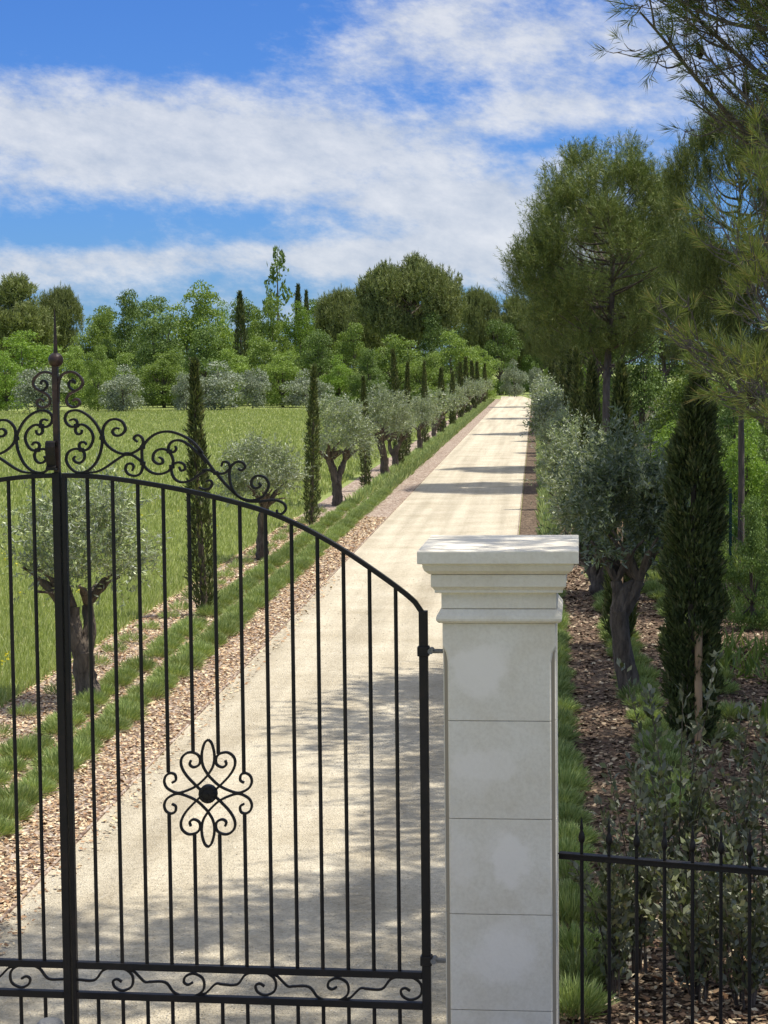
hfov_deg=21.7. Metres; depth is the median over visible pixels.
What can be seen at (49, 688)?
lavender clump
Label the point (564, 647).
lavender clump
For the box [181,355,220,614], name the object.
cypress
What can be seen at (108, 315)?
oak tree
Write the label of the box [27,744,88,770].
lavender clump
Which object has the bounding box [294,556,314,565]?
lavender clump
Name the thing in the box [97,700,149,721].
lavender clump
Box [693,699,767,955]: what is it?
shrub
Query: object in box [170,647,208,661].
lavender clump
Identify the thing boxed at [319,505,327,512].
lavender clump
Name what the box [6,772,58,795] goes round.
lavender clump
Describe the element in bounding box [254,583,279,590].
lavender clump
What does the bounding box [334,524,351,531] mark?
lavender clump
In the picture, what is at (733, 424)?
bush
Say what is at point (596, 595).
lavender clump
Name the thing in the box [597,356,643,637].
cypress
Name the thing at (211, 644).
lavender clump
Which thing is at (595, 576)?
olive tree
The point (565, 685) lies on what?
lavender clump
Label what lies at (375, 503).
lavender clump
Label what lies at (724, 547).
bush
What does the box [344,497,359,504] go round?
lavender clump
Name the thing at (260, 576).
lavender clump
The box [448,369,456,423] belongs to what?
cypress
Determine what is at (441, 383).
cypress
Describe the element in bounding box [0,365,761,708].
meadow
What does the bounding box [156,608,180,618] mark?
lavender clump
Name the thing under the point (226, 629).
lavender clump
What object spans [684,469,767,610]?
wire fence
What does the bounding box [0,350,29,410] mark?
oak tree
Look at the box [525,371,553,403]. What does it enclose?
olive tree
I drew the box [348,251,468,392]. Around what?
umbrella pine
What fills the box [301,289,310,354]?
cypress
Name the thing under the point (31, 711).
lavender clump
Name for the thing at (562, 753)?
lavender clump
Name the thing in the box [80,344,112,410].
oak tree
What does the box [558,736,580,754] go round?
lavender clump
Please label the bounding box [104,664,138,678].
lavender clump
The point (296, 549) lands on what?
lavender clump
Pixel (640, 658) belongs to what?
lavender clump
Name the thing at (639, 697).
lavender clump
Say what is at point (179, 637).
lavender clump
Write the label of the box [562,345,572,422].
cypress
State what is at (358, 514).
lavender clump
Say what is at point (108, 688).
lavender clump
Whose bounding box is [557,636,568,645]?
lavender clump
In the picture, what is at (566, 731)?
lavender clump
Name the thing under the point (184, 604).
lavender clump
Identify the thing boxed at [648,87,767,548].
pine tree
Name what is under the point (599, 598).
lavender clump
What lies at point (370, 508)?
lavender clump
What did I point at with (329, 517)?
lavender clump
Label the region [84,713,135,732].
lavender clump
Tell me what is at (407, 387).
cypress
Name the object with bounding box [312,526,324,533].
lavender clump
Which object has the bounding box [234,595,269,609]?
lavender clump
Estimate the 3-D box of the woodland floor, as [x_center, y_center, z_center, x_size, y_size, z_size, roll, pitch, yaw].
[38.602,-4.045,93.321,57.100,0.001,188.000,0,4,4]
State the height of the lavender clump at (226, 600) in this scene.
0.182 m
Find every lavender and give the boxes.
[344,398,490,500]
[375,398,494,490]
[534,420,564,534]
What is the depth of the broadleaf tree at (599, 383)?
71.47 m
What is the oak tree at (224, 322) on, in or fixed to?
on the meadow
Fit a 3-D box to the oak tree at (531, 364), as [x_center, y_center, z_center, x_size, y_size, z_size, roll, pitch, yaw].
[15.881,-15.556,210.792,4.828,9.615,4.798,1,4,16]
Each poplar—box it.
[261,285,274,341]
[262,245,294,355]
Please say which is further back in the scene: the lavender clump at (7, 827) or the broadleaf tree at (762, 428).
the broadleaf tree at (762, 428)
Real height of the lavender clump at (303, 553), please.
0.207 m
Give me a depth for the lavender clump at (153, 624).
24.39 m
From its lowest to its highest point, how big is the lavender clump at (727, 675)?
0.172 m
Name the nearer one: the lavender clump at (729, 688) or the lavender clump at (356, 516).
the lavender clump at (729, 688)
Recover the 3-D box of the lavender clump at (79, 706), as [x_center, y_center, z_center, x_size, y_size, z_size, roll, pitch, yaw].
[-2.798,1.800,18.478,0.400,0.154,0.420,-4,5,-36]
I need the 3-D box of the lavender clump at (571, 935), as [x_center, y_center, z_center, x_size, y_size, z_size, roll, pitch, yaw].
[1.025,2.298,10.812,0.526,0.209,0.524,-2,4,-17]
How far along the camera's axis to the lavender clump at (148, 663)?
21.04 m
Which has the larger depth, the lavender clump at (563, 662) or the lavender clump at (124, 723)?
the lavender clump at (563, 662)
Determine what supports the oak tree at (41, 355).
on the meadow
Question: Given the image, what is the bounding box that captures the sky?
[0,0,767,371]
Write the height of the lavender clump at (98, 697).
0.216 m
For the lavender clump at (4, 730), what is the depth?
17.38 m
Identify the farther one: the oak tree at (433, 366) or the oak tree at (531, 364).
the oak tree at (531, 364)
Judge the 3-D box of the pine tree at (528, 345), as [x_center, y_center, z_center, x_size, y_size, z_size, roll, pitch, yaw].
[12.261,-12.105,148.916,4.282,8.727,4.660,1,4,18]
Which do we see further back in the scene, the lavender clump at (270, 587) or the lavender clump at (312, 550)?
the lavender clump at (312, 550)
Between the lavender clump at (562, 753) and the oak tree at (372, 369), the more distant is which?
the oak tree at (372, 369)
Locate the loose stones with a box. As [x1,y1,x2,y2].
[0,577,445,1020]
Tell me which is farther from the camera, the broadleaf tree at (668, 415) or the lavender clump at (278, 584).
the broadleaf tree at (668, 415)
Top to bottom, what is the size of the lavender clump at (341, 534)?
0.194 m
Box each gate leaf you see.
[0,308,73,1023]
[58,371,445,1023]
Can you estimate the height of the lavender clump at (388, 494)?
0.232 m
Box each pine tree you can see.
[0,271,62,377]
[38,280,85,376]
[312,283,359,377]
[342,296,389,376]
[458,283,500,377]
[493,127,713,435]
[493,293,534,383]
[519,197,663,439]
[522,310,554,368]
[588,0,767,431]
[616,214,718,408]
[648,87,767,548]
[679,0,767,52]
[748,61,767,161]
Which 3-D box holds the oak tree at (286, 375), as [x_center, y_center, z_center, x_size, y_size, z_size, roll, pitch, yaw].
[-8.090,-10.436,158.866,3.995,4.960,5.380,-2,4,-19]
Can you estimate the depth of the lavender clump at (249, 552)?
33.51 m
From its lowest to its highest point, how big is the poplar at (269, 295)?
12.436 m
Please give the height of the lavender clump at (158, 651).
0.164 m
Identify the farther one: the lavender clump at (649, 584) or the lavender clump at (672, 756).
the lavender clump at (649, 584)
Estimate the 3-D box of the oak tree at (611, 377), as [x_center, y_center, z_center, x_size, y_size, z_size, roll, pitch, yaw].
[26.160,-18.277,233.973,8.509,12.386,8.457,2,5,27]
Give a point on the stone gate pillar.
(499, 616)
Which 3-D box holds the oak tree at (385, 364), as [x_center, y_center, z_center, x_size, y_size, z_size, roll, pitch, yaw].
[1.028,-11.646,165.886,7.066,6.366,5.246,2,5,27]
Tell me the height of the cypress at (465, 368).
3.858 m
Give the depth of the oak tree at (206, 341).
168.55 m
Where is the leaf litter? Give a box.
[613,866,767,1023]
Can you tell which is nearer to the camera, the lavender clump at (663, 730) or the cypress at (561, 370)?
the lavender clump at (663, 730)
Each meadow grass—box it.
[0,407,455,511]
[0,504,304,706]
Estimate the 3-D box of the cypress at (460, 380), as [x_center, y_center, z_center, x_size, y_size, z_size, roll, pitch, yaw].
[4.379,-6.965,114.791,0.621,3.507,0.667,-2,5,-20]
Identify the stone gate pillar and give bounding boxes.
[417,535,578,1023]
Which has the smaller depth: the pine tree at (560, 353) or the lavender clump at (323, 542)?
the lavender clump at (323, 542)
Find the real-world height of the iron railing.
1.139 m
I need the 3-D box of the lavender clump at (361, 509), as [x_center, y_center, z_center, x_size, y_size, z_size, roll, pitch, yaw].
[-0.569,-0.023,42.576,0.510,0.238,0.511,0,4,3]
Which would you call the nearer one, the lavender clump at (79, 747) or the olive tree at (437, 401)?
the lavender clump at (79, 747)
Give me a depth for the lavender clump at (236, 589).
27.68 m
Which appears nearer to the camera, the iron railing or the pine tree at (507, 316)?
the iron railing
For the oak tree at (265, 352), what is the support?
on the meadow
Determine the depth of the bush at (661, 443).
30.72 m
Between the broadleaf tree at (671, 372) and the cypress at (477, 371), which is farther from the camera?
the cypress at (477, 371)
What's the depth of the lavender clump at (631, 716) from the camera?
17.80 m
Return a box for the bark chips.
[0,576,341,954]
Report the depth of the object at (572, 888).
11.83 m
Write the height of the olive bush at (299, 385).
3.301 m
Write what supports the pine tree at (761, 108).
on the woodland floor
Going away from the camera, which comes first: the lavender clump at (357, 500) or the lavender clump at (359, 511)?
the lavender clump at (359, 511)
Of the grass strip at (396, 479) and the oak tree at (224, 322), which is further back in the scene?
the oak tree at (224, 322)
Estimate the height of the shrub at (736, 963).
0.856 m
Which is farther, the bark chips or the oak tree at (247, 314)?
the oak tree at (247, 314)
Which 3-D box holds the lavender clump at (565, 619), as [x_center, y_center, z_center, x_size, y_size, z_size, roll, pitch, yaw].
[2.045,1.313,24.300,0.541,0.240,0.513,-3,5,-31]
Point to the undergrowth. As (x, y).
(750, 664)
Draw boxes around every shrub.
[566,847,634,996]
[590,750,672,978]
[616,650,729,960]
[627,822,740,1002]
[659,836,767,1010]
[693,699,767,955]
[703,716,767,968]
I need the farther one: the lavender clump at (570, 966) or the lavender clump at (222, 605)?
the lavender clump at (222, 605)
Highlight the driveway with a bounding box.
[0,396,530,1023]
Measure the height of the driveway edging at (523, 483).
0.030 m
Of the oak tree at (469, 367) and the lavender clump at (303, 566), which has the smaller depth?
the lavender clump at (303, 566)
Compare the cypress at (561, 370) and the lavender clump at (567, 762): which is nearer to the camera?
the lavender clump at (567, 762)
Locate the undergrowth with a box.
[641,484,767,743]
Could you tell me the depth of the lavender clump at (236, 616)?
24.65 m
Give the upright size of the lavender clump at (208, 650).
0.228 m
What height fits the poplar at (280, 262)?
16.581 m
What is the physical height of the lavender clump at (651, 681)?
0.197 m
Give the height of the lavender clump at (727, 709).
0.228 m
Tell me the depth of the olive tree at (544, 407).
60.64 m
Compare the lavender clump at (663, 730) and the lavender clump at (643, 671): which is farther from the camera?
the lavender clump at (643, 671)
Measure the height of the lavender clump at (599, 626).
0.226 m
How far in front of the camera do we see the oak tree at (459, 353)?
171.04 m
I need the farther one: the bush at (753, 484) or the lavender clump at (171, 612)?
the bush at (753, 484)
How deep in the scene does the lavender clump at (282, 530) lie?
38.23 m
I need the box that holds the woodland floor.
[634,396,767,594]
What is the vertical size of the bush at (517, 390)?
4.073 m
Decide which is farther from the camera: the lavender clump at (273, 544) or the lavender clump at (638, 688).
the lavender clump at (273, 544)
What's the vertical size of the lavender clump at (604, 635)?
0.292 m
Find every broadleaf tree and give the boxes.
[531,353,546,383]
[583,352,602,403]
[598,332,676,459]
[647,334,725,432]
[653,345,735,477]
[716,334,767,497]
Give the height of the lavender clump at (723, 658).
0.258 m
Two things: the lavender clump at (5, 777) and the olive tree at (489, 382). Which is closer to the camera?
the lavender clump at (5, 777)
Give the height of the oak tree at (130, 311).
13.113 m
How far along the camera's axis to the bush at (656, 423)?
57.34 m
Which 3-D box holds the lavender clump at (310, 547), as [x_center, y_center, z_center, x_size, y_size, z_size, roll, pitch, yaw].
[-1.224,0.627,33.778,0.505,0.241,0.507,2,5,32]
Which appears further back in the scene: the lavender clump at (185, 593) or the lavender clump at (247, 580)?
the lavender clump at (247, 580)
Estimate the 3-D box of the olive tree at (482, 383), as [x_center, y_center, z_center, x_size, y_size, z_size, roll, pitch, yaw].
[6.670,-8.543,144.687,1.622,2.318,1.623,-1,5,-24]
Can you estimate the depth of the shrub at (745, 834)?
10.46 m
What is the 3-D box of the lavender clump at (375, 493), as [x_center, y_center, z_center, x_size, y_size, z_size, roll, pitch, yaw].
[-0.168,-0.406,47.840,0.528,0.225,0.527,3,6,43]
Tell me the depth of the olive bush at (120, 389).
146.91 m
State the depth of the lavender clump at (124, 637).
23.30 m
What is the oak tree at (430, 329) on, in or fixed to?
on the meadow
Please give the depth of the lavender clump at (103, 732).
17.16 m
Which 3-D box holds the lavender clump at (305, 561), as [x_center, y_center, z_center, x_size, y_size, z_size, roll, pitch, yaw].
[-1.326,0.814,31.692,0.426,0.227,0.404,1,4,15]
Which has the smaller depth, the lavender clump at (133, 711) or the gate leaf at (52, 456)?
the gate leaf at (52, 456)
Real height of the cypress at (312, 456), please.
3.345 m
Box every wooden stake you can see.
[617,522,622,582]
[695,626,701,746]
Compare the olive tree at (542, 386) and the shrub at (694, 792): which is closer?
the shrub at (694, 792)
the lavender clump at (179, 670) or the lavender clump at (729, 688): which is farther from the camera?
the lavender clump at (179, 670)
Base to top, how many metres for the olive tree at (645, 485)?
2.959 m
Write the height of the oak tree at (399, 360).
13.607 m
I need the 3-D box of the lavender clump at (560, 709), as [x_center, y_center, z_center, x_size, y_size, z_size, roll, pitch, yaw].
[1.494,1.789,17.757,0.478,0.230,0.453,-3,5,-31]
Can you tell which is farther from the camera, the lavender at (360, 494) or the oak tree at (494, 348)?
the oak tree at (494, 348)
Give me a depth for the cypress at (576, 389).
43.71 m
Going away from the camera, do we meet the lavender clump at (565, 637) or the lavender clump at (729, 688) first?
the lavender clump at (729, 688)
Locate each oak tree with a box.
[0,329,67,405]
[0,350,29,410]
[50,345,93,405]
[67,305,140,378]
[70,307,124,399]
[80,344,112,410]
[97,288,160,393]
[99,352,151,408]
[115,295,185,393]
[122,313,187,404]
[137,348,188,407]
[147,279,239,392]
[178,323,226,403]
[203,299,242,382]
[215,348,252,406]
[226,297,265,376]
[235,335,286,404]
[247,295,303,394]
[263,350,309,406]
[275,300,326,390]
[287,298,324,379]
[293,328,347,398]
[318,354,360,403]
[330,322,382,397]
[343,348,389,403]
[360,333,431,399]
[380,335,424,387]
[399,352,450,404]
[410,311,456,392]
[425,321,471,368]
[427,330,487,401]
[453,359,482,376]
[462,345,502,398]
[482,318,523,394]
[517,331,543,392]
[598,313,640,387]
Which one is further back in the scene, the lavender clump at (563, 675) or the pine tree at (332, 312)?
the pine tree at (332, 312)
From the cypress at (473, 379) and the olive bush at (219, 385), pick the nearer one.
the cypress at (473, 379)
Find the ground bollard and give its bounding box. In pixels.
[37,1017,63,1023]
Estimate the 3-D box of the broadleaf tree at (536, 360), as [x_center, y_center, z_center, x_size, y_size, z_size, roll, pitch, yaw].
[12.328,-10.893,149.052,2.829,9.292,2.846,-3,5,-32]
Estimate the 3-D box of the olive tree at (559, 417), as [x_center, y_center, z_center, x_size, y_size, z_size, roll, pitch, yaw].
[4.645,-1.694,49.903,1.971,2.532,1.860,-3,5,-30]
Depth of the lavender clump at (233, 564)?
31.56 m
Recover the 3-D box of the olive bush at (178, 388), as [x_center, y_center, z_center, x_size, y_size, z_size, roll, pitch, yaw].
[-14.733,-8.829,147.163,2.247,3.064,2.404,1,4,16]
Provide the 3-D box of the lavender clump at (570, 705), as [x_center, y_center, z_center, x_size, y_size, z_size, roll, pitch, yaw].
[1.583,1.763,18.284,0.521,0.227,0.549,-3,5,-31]
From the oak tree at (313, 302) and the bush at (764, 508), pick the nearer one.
the bush at (764, 508)
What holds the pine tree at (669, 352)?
on the woodland floor
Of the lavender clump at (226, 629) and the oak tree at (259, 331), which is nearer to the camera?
the lavender clump at (226, 629)
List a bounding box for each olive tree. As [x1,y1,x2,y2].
[0,445,172,702]
[208,426,315,559]
[300,389,383,505]
[351,379,420,474]
[371,402,418,465]
[411,394,439,448]
[420,387,450,436]
[434,391,462,427]
[444,384,469,420]
[449,375,475,414]
[469,380,484,409]
[475,379,486,397]
[480,377,493,390]
[480,378,487,402]
[520,384,564,445]
[522,408,606,532]
[523,376,557,438]
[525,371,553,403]
[526,381,563,429]
[527,396,606,473]
[530,370,546,391]
[530,412,656,596]
[536,401,704,698]
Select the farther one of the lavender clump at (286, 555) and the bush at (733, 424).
the bush at (733, 424)
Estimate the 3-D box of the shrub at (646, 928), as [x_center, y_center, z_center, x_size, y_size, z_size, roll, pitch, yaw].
[1.287,1.844,10.411,0.452,1.176,0.460,0,4,4]
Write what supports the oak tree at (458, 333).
on the meadow
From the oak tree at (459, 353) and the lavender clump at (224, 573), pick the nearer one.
the lavender clump at (224, 573)
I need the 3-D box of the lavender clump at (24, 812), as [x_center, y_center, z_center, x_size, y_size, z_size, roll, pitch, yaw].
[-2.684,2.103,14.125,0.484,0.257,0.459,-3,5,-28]
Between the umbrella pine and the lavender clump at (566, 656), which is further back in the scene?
the umbrella pine
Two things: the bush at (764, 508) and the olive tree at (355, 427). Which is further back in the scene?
the olive tree at (355, 427)
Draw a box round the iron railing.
[558,816,767,1023]
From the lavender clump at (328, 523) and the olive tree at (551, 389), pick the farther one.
the olive tree at (551, 389)
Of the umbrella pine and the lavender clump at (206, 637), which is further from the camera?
the umbrella pine
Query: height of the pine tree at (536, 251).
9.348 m
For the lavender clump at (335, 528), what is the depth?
37.73 m
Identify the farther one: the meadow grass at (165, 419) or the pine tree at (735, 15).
the meadow grass at (165, 419)
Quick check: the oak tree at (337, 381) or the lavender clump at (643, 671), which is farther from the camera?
the oak tree at (337, 381)
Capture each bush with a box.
[7,366,68,412]
[97,364,147,410]
[169,372,189,409]
[177,360,247,409]
[237,367,271,408]
[278,368,333,406]
[500,359,528,396]
[528,366,541,393]
[610,376,647,442]
[635,381,683,461]
[639,420,701,462]
[647,441,668,567]
[687,476,729,587]
[697,376,767,508]
[718,513,735,564]
[720,411,767,539]
[720,495,767,630]
[754,471,767,573]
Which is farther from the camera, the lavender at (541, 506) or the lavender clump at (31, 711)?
the lavender at (541, 506)
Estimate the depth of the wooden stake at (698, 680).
16.58 m
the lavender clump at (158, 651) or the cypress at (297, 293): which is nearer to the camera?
the lavender clump at (158, 651)
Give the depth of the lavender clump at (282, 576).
29.39 m
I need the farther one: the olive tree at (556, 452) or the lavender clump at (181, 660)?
the olive tree at (556, 452)
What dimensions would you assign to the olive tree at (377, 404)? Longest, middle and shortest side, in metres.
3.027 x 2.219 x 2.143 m
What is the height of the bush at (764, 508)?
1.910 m
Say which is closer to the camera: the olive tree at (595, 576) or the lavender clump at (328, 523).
the olive tree at (595, 576)
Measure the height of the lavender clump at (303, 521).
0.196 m
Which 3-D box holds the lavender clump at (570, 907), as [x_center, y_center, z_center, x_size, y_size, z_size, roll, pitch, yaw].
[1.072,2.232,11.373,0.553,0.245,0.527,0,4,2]
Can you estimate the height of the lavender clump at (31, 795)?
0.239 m
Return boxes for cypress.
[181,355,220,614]
[232,290,248,403]
[293,283,302,356]
[300,362,322,525]
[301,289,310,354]
[358,374,372,487]
[390,348,407,463]
[403,361,412,456]
[420,361,429,443]
[435,366,446,432]
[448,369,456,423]
[456,362,464,417]
[462,356,470,412]
[469,359,478,408]
[474,361,480,404]
[481,362,487,401]
[547,365,551,381]
[550,357,557,381]
[553,364,559,386]
[556,355,566,405]
[561,362,567,403]
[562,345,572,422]
[567,345,584,445]
[573,356,603,550]
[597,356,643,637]
[654,369,732,742]
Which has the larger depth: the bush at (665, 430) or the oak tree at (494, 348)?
the oak tree at (494, 348)
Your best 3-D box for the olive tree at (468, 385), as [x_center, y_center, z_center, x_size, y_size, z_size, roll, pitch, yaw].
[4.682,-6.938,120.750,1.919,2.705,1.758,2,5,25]
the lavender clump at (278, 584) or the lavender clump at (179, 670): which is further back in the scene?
the lavender clump at (278, 584)
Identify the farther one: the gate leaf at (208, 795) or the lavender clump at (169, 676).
the lavender clump at (169, 676)
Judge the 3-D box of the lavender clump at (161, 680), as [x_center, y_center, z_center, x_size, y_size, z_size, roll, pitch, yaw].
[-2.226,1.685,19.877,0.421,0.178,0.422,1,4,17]
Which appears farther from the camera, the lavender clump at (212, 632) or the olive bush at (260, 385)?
the olive bush at (260, 385)
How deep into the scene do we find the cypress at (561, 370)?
77.06 m
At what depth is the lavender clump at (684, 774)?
15.07 m
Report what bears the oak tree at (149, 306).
on the meadow
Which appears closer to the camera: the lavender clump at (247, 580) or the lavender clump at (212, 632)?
the lavender clump at (212, 632)
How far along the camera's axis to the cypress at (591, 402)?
32.70 m
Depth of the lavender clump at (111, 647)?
22.47 m
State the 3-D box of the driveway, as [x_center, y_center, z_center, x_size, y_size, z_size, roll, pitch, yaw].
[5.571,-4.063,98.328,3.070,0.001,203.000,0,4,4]
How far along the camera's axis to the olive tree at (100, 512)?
18.99 m
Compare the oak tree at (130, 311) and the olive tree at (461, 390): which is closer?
the olive tree at (461, 390)
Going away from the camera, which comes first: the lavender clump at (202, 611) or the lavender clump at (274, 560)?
the lavender clump at (202, 611)
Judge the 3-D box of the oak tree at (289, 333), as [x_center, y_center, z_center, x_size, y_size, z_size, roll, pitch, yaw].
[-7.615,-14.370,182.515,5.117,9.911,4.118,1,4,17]
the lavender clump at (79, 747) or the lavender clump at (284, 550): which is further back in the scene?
the lavender clump at (284, 550)
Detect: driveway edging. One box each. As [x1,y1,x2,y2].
[0,409,491,921]
[518,400,531,534]
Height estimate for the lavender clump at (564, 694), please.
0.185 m
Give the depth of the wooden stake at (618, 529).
22.23 m
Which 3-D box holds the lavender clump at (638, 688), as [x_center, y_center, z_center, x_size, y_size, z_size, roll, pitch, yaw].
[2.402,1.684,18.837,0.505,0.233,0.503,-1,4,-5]
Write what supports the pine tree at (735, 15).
on the woodland floor
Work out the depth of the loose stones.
12.45 m
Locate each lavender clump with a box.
[0,721,18,737]
[0,733,51,761]
[0,753,32,774]
[0,766,13,784]
[0,780,46,807]
[0,792,36,821]
[0,813,24,836]
[6,701,36,716]
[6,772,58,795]
[18,731,55,747]
[21,764,58,782]
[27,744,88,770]
[31,718,76,736]
[41,681,74,694]
[45,709,89,725]
[46,735,101,759]
[72,687,111,704]
[72,699,100,714]
[73,721,115,740]
[75,733,104,748]
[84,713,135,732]
[93,652,113,665]
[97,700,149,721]
[98,639,128,653]
[99,673,134,688]
[100,682,120,696]
[100,697,146,711]
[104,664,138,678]
[117,629,148,642]
[119,654,158,672]
[119,690,152,705]
[123,680,173,698]
[134,619,160,629]
[143,645,174,657]
[143,671,180,682]
[144,635,182,650]
[144,675,177,687]
[148,662,193,678]
[154,631,187,642]
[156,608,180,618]
[161,621,202,637]
[161,652,207,669]
[168,597,192,610]
[169,617,206,631]
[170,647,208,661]
[175,639,214,657]
[177,614,209,624]
[179,586,199,598]
[184,639,214,649]
[193,629,229,646]
[194,603,223,616]
[195,629,225,637]
[203,618,239,636]
[209,593,235,604]
[210,578,226,584]
[211,613,248,623]
[212,601,229,610]
[217,567,236,577]
[217,583,245,595]
[218,589,238,600]
[218,617,246,629]
[219,609,255,623]
[222,603,256,615]
[225,581,254,592]
[227,560,244,569]
[229,601,258,611]
[230,577,257,587]
[232,554,254,563]
[233,576,260,582]
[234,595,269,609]
[237,594,264,601]
[243,566,268,576]
[244,585,275,600]
[245,571,263,581]
[246,547,255,556]
[250,563,276,573]
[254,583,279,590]
[254,586,281,597]
[256,578,285,589]
[257,556,285,566]
[262,553,288,561]
[263,576,287,585]
[268,540,276,547]
[269,571,296,583]
[270,533,287,541]
[270,567,297,580]
[271,547,295,555]
[274,551,289,560]
[274,563,303,576]
[278,526,300,533]
[281,539,307,547]
[282,545,299,553]
[284,559,308,570]
[293,537,312,545]
[294,532,314,539]
[294,551,314,559]
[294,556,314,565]
[294,557,311,567]
[295,518,308,524]
[298,544,326,554]
[298,548,324,556]
[307,537,330,545]
[308,523,327,529]
[310,541,329,549]
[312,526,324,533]
[315,518,334,526]
[318,513,339,521]
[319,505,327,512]
[325,509,344,516]
[325,525,346,532]
[325,530,345,536]
[325,534,338,540]
[334,518,352,524]
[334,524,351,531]
[335,504,351,511]
[335,521,355,528]
[337,517,355,523]
[340,500,355,504]
[343,511,364,517]
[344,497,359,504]
[345,513,361,519]
[346,509,365,514]
[347,507,367,513]
[351,505,370,513]
[360,499,378,505]
[360,505,373,510]
[366,496,383,502]
[369,492,385,497]
[372,490,389,495]
[378,487,392,493]
[557,621,569,629]
[557,629,574,642]
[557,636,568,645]
[558,642,571,653]
[558,647,572,661]
[558,656,569,667]
[558,664,577,676]
[558,668,572,682]
[558,676,577,695]
[558,689,576,699]
[558,695,583,713]
[558,704,574,717]
[558,708,583,728]
[558,719,582,742]
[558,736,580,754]
[558,741,586,764]
[558,754,591,778]
[558,763,594,794]
[558,782,587,807]
[558,798,596,824]
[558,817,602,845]
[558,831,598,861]
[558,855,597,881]
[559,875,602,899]
[559,882,603,929]
[559,919,606,957]
[559,943,626,990]
[559,972,620,1023]
[561,614,570,624]
[589,590,604,599]
[591,598,603,611]
[595,594,603,603]
[595,615,637,631]
[596,628,641,642]
[602,636,646,648]
[605,644,641,656]
[610,662,661,681]
[611,651,654,665]
[614,672,661,692]
[615,681,661,698]
[621,691,666,707]
[622,704,668,720]
[629,729,689,756]
[631,716,675,730]
[631,724,688,745]
[635,762,700,783]
[637,748,690,767]
[641,577,666,592]
[644,570,672,581]
[645,587,665,599]
[645,776,692,797]
[645,787,713,821]
[652,596,664,608]
[657,604,686,618]
[686,647,725,663]
[702,717,747,741]
[706,675,740,696]
[714,665,734,679]
[716,697,752,719]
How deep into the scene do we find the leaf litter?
9.98 m
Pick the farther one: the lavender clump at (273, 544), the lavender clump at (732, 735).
the lavender clump at (273, 544)
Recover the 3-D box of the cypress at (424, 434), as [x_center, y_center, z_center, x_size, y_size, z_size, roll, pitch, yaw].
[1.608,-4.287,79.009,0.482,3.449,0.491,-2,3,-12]
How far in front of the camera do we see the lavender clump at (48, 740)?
16.87 m
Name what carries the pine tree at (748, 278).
on the woodland floor
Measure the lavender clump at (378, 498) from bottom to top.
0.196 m
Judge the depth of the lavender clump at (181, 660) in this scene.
21.12 m
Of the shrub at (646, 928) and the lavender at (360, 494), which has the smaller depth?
the shrub at (646, 928)
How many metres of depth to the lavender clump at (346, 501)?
45.40 m
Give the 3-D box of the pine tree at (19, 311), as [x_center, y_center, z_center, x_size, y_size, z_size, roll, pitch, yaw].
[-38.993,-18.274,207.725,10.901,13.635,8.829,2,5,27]
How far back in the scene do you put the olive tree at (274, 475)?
32.93 m
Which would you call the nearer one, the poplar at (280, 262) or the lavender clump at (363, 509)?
the lavender clump at (363, 509)
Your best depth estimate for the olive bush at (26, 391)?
143.34 m
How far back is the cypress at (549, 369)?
120.68 m
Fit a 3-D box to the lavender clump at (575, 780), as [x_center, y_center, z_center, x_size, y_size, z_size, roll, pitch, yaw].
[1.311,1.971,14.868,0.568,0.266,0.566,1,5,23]
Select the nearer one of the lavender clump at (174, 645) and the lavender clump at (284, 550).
the lavender clump at (174, 645)

